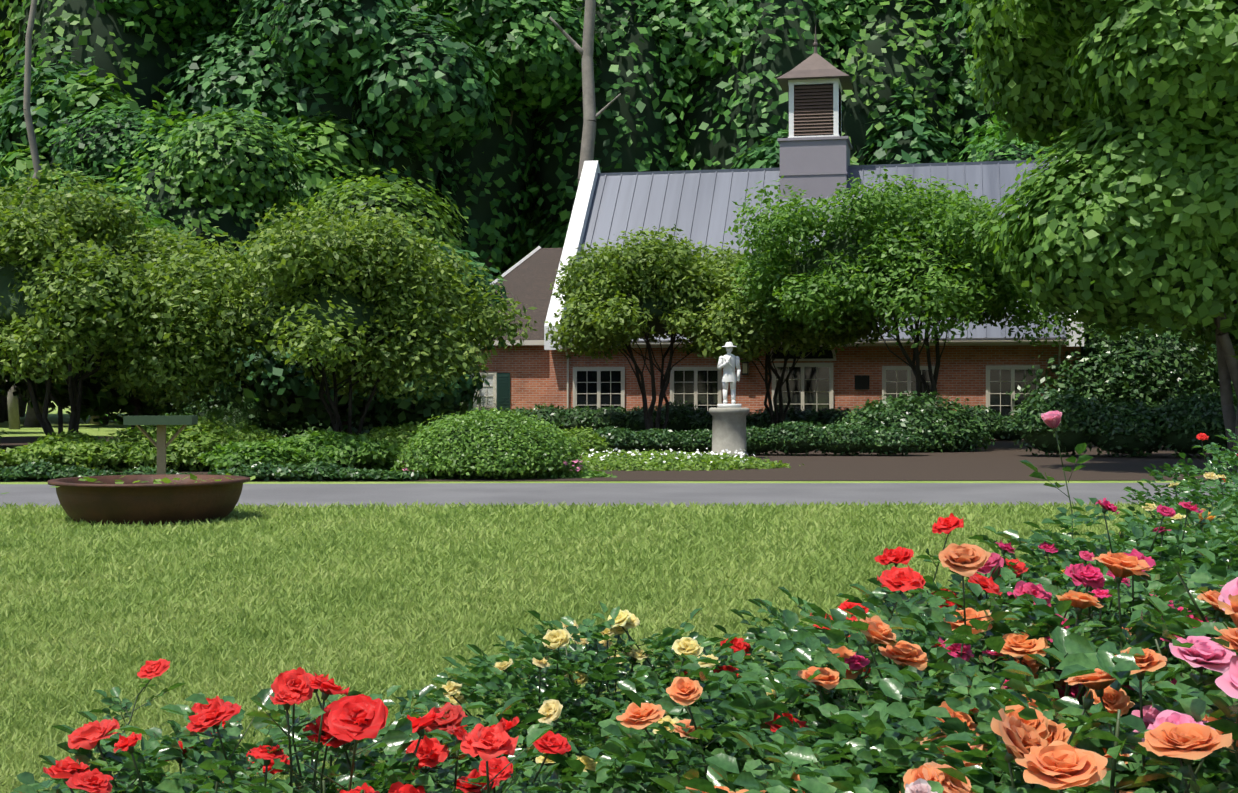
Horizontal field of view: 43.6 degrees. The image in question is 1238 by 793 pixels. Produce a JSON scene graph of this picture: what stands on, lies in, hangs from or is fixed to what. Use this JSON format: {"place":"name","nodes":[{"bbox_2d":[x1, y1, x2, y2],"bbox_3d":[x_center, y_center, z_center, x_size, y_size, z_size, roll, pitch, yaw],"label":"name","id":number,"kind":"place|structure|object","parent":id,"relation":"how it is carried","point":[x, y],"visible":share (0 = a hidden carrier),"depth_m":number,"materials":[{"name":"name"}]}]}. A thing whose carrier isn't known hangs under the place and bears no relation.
{"place":"outdoors","nodes":[
{"label":"outdoors","id":0,"kind":"place"},
{"bbox_2d":[476,389,515,413],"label":"shrub","id":1,"kind":"object","parent":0,"point":[486,406],"visible":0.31,"depth_m":40.51,"materials":[{"name":"green plant"}]},
{"bbox_2d":[0,401,1232,571],"bbox_3d":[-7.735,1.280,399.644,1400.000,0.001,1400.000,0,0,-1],"label":"ground","id":2,"kind":"structure","parent":0,"point":[88,428],"depth_m":23.30,"materials":[{"name":"green plant"}]},
{"bbox_2d":[3,393,8,420],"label":"forest tree","id":3,"kind":"object","parent":2,"relation":"on","point":[5,408],"depth_m":80.51,"materials":[{"name":"plant"}]},
{"bbox_2d":[0,0,21,422],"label":"forest tree","id":4,"kind":"object","parent":2,"relation":"on","point":[3,15],"depth_m":72.27,"materials":[{"name":"green plant"}]},
{"bbox_2d":[18,395,26,416],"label":"forest tree","id":5,"kind":"object","parent":2,"relation":"on","point":[22,404],"visible":0.04,"depth_m":97.84,"materials":[{"name":"green plant"}]},
{"bbox_2d":[6,0,41,428],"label":"pale trunks","id":6,"kind":"object","parent":2,"relation":"on","point":[13,412],"visible":0.23,"depth_m":60.02,"materials":[{"name":"grey plant"}]},
{"bbox_2d":[0,30,127,426],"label":"forest tree","id":7,"kind":"object","parent":2,"relation":"on","point":[40,116],"depth_m":62.82,"materials":[{"name":"green plant"}]},
{"bbox_2d":[6,429,140,470],"bbox_3d":[-9.209,1.025,26.624,2.439,0.940,2.349,0,0,-1],"label":"shrub","id":8,"kind":"object","parent":2,"relation":"on","point":[70,447],"depth_m":25.99,"materials":[{"name":"green plant"}]},
{"bbox_2d":[0,65,182,426],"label":"forest tree","id":9,"kind":"object","parent":2,"relation":"on","point":[73,86],"depth_m":61.64,"materials":[{"name":"green plant"}]},
{"bbox_2d":[37,97,188,430],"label":"tree","id":10,"kind":"object","parent":2,"relation":"on","point":[124,119],"depth_m":54.87,"materials":[{"name":"green plant"}]},
{"bbox_2d":[0,0,226,424],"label":"forest tree","id":11,"kind":"object","parent":2,"relation":"on","point":[104,25],"depth_m":67.34,"materials":[{"name":"green plant"}]},
{"bbox_2d":[0,0,261,414],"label":"forest tree","id":12,"kind":"object","parent":2,"relation":"on","point":[132,8],"depth_m":67.81,"materials":[{"name":"green plant"}]},
{"bbox_2d":[48,474,249,525],"bbox_3d":[-4.757,1.075,15.724,1.970,0.470,1.970,0,0,-1],"label":"planter","id":13,"kind":"object","parent":2,"relation":"on","point":[104,499],"visible":0.9,"depth_m":15.02,"materials":[{"name":"metal"}]},
{"bbox_2d":[1,473,255,493],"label":"flowers","id":14,"kind":"object","parent":13,"relation":"in","point":[167,480],"visible":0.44,"depth_m":15.61,"materials":[{"name":"green plant"}]},
{"bbox_2d":[123,415,197,473],"bbox_3d":[-5.077,0.747,17.168,0.720,1.065,0.600,0,0,-9],"label":"feeder bird","id":15,"kind":"object","parent":2,"relation":"on","point":[161,445],"visible":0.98,"depth_m":17.12},
{"bbox_2d":[0,459,427,481],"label":"ground cover","id":16,"kind":"object","parent":2,"relation":"on","point":[250,469],"depth_m":23.30,"materials":[{"name":"green plant"}]},
{"bbox_2d":[197,439,316,470],"bbox_3d":[-5.923,1.062,25.123,1.919,0.753,1.627,0,0,-1],"label":"shrub","id":17,"kind":"object","parent":2,"relation":"on","point":[230,454],"depth_m":24.75,"materials":[{"name":"green plant"}]},
{"bbox_2d":[237,86,318,133],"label":"forest tree","id":18,"kind":"object","parent":2,"relation":"on","point":[286,110],"depth_m":65.12,"materials":[{"name":"green plant"}]},
{"bbox_2d":[152,0,499,231],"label":"forest tree","id":19,"kind":"object","parent":2,"relation":"on","point":[429,80],"depth_m":64.11,"materials":[{"name":"green plant"}]},
{"bbox_2d":[264,429,402,469],"bbox_3d":[-4.814,1.005,26.580,2.647,0.906,2.172,0,0,-1],"label":"shrub","id":20,"kind":"object","parent":2,"relation":"on","point":[337,446],"depth_m":25.97,"materials":[{"name":"green plant"}]},
{"bbox_2d":[264,111,475,263],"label":"forest tree","id":21,"kind":"object","parent":2,"relation":"on","point":[339,153],"depth_m":63.12,"materials":[{"name":"green plant"}]},
{"bbox_2d":[291,165,470,255],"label":"tree","id":22,"kind":"object","parent":2,"relation":"on","point":[372,191],"depth_m":50.41,"materials":[{"name":"green plant"}]},
{"bbox_2d":[391,467,619,478],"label":"flower bed greens","id":23,"kind":"object","parent":2,"relation":"on","point":[586,473],"depth_m":24.13,"materials":[{"name":"green plant"}]},
{"bbox_2d":[402,456,582,471],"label":"pink flowers","id":24,"kind":"object","parent":23,"relation":"on","point":[565,464],"visible":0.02,"depth_m":24.18,"materials":[{"name":"pink plant"}]},
{"bbox_2d":[414,0,602,283],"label":"forest tree","id":25,"kind":"object","parent":2,"relation":"on","point":[486,29],"depth_m":69.61,"materials":[{"name":"green plant"}]},
{"bbox_2d":[492,173,549,278],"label":"forest tree","id":26,"kind":"object","parent":2,"relation":"on","point":[523,245],"depth_m":76.30,"materials":[{"name":"green plant"}]},
{"bbox_2d":[549,0,620,184],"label":"dead snag","id":27,"kind":"object","parent":2,"relation":"on","point":[590,115],"visible":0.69,"depth_m":60.98,"materials":[{"name":"grey wood"}]},
{"bbox_2d":[563,426,612,455],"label":"small shrub","id":28,"kind":"object","parent":2,"relation":"on","point":[579,434],"depth_m":29.96,"materials":[{"name":"green plant"}]},
{"bbox_2d":[516,0,694,251],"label":"forest tree","id":29,"kind":"object","parent":2,"relation":"on","point":[545,174],"depth_m":70.70,"materials":[{"name":"green plant"}]},
{"bbox_2d":[0,500,1234,792],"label":"lawn grass","id":30,"kind":"structure","parent":2,"relation":"on","point":[242,604],"depth_m":10.18,"materials":[{"name":"green plant"}]},
{"bbox_2d":[0,437,1236,481],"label":"planting bed","id":31,"kind":"object","parent":2,"relation":"on","point":[999,460],"depth_m":27.33,"materials":[{"name":"brown soil"}]},
{"bbox_2d":[0,151,18,397],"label":"tree","id":32,"kind":"object","parent":31,"relation":"on","point":[4,173],"visible":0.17,"depth_m":46.87,"materials":[{"name":"green plant"}]},
{"bbox_2d":[0,447,26,467],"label":"shrub","id":33,"kind":"object","parent":31,"relation":"on","point":[5,461],"visible":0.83,"depth_m":25.49,"materials":[{"name":"green plant"}]},
{"bbox_2d":[0,206,95,394],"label":"tree","id":34,"kind":"object","parent":31,"relation":"on","point":[4,387],"depth_m":38.03,"materials":[{"name":"green plant"}]},
{"bbox_2d":[0,160,226,434],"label":"tree","id":35,"kind":"object","parent":31,"relation":"on","point":[104,402],"depth_m":38.91,"materials":[{"name":"green plant"}]},
{"bbox_2d":[0,157,253,434],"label":"tree","id":36,"kind":"object","parent":31,"relation":"on","point":[95,288],"depth_m":27.27,"materials":[{"name":"green plant"}]},
{"bbox_2d":[93,413,285,470],"bbox_3d":[-7.442,0.893,27.496,3.894,1.230,3.317,0,0,-1],"label":"shrub","id":37,"kind":"object","parent":31,"relation":"on","point":[186,457],"depth_m":26.38,"materials":[{"name":"green plant"}]},
{"bbox_2d":[113,95,310,426],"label":"tree","id":38,"kind":"object","parent":31,"relation":"on","point":[253,184],"depth_m":47.11,"materials":[{"name":"green plant"}]},
{"bbox_2d":[180,395,278,440],"bbox_3d":[-6.817,0.592,26.777,2.126,1.375,2.031,0,0,-1],"label":"shrub","id":39,"kind":"object","parent":31,"relation":"on","point":[229,424],"visible":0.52,"depth_m":26.67,"materials":[{"name":"green plant"}]},
{"bbox_2d":[158,382,461,438],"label":"shrub","id":40,"kind":"object","parent":31,"relation":"on","point":[193,410],"depth_m":43.60,"materials":[{"name":"green plant"}]},
{"bbox_2d":[96,199,536,434],"bbox_3d":[-5.836,-1.177,29.594,8.504,4.957,8.791,0,0,-1],"label":"tree","id":41,"kind":"object","parent":31,"relation":"on","point":[391,260],"depth_m":27.69,"materials":[{"name":"green plant"}]},
{"bbox_2d":[205,222,518,434],"bbox_3d":[-6.374,-1.572,39.174,7.795,5.732,8.897,0,0,-1],"label":"tree","id":42,"kind":"object","parent":31,"relation":"on","point":[380,412],"depth_m":36.53,"materials":[{"name":"green plant"}]},
{"bbox_2d":[363,421,423,468],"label":"shrub","id":43,"kind":"object","parent":31,"relation":"on","point":[392,435],"depth_m":27.59,"materials":[{"name":"green plant"}]},
{"bbox_2d":[390,407,591,478],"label":"boxwood dome","id":44,"kind":"structure","parent":31,"relation":"on","point":[562,442],"depth_m":23.84,"materials":[{"name":"green plant"}]},
{"bbox_2d":[545,224,792,429],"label":"tree","id":45,"kind":"object","parent":31,"relation":"on","point":[598,320],"depth_m":40.73,"materials":[{"name":"green plant"}]},
{"bbox_2d":[709,408,749,457],"bbox_3d":[2.263,0.755,31.773,0.840,1.050,0.840,0,0,-1],"label":"statue pedestal","id":46,"kind":"object","parent":31,"relation":"on","point":[729,429],"visible":0.75,"depth_m":31.47,"materials":[{"name":"stone"}]},
{"bbox_2d":[717,342,740,407],"bbox_3d":[2.252,-0.446,31.772,0.495,1.351,0.391,0,0,-1],"label":"boy statue","id":47,"kind":"object","parent":46,"relation":"on","point":[729,361],"visible":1,"depth_m":31.71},
{"bbox_2d":[668,247,898,426],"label":"tree","id":48,"kind":"object","parent":31,"relation":"on","point":[808,340],"depth_m":42.28,"materials":[{"name":"green plant"}]},
{"bbox_2d":[724,166,1095,401],"bbox_3d":[7.384,-2.253,39.853,9.359,7.107,9.026,0,0,-1],"label":"tree","id":49,"kind":"object","parent":31,"relation":"on","point":[938,219],"depth_m":37.86,"materials":[{"name":"green plant"}]},
{"bbox_2d":[830,390,994,452],"bbox_3d":[6.742,0.658,36.512,4.378,1.652,3.676,0,0,-1],"label":"shrub","id":50,"kind":"object","parent":31,"relation":"on","point":[867,409],"depth_m":35.62,"materials":[{"name":"green plant"}]},
{"bbox_2d":[959,0,1237,469],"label":"tree","id":51,"kind":"object","parent":31,"relation":"on","point":[1171,218],"depth_m":24.76,"materials":[{"name":"green plant"}]},
{"bbox_2d":[1007,387,1236,457],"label":"hedge","id":52,"kind":"object","parent":31,"relation":"on","point":[1017,424],"depth_m":32.19,"materials":[{"name":"green plant"}]},
{"bbox_2d":[1006,323,1237,413],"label":"shrub","id":53,"kind":"object","parent":31,"relation":"on","point":[1087,369],"depth_m":45.43,"materials":[{"name":"green plant"}]},
{"bbox_2d":[1164,302,1237,376],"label":"tree","id":54,"kind":"object","parent":31,"relation":"on","point":[1206,336],"visible":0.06,"depth_m":38.86,"materials":[{"name":"green plant"}]},
{"bbox_2d":[11,426,1237,792],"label":"rose","id":55,"kind":"object","parent":2,"relation":"on","point":[893,754],"depth_m":2.93,"materials":[{"name":"plant"}]},
{"bbox_2d":[43,410,1237,792],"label":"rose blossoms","id":56,"kind":"object","parent":55,"relation":"on","point":[1045,752],"visible":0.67,"depth_m":2.73,"materials":[{"name":"multicoloured plant"}]},
{"bbox_2d":[569,426,711,454],"bbox_3d":[0.345,0.996,33.529,4.501,0.719,1.389,0,0,-1],"label":"hedge","id":57,"kind":"object","parent":2,"relation":"on","point":[676,438],"depth_m":33.12,"materials":[{"name":"green plant"}]},
{"bbox_2d":[577,449,803,470],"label":"flower bed greens","id":58,"kind":"object","parent":2,"relation":"on","point":[696,458],"depth_m":27.16,"materials":[{"name":"green plant"}]},
{"bbox_2d":[581,448,754,462],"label":"white flowers","id":59,"kind":"object","parent":58,"relation":"on","point":[688,457],"visible":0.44,"depth_m":27.50,"materials":[{"name":"white plant"}]},
{"bbox_2d":[447,400,1022,440],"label":"foundation hedge","id":60,"kind":"object","parent":2,"relation":"on","point":[791,413],"depth_m":45.72,"materials":[{"name":"green plant"}]},
{"bbox_2d":[619,0,886,170],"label":"forest tree","id":61,"kind":"object","parent":2,"relation":"on","point":[692,54],"depth_m":70.40,"materials":[{"name":"green plant"}]},
{"bbox_2d":[461,24,1083,416],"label":"house","id":62,"kind":"structure","parent":2,"relation":"on","point":[989,365],"depth_m":50.58,"materials":[{"name":"metal"}]},
{"bbox_2d":[730,130,859,168],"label":"forest tree","id":63,"kind":"object","parent":2,"relation":"on","point":[767,152],"depth_m":67.32,"materials":[{"name":"green plant"}]},
{"bbox_2d":[746,420,928,455],"bbox_3d":[4.329,0.923,33.502,4.640,0.819,1.712,0,0,-1],"label":"hedge","id":64,"kind":"object","parent":2,"relation":"on","point":[917,439],"depth_m":33.08,"materials":[{"name":"green plant"}]},
{"bbox_2d":[698,0,980,164],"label":"forest tree","id":65,"kind":"object","parent":2,"relation":"on","point":[856,125],"depth_m":70.19,"materials":[{"name":"green plant"}]},
{"bbox_2d":[852,84,964,164],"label":"forest tree","id":66,"kind":"object","parent":2,"relation":"on","point":[920,133],"depth_m":68.67,"materials":[{"name":"green plant"}]},
{"bbox_2d":[902,0,1050,161],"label":"forest tree","id":67,"kind":"object","parent":2,"relation":"on","point":[947,12],"depth_m":70.41,"materials":[{"name":"green plant"}]},
{"bbox_2d":[944,109,1054,162],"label":"tree","id":68,"kind":"object","parent":2,"relation":"on","point":[983,156],"depth_m":54.79,"materials":[{"name":"green plant"}]},
{"bbox_2d":[1087,323,1195,336],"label":"forest tree","id":69,"kind":"object","parent":2,"relation":"on","point":[1170,335],"depth_m":66.19,"materials":[{"name":"green plant"}]},
{"bbox_2d":[0,483,1237,509],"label":"road","id":70,"kind":"structure","parent":0,"point":[1041,494],"depth_m":20.35,"materials":[{"name":"grey asphalt"}]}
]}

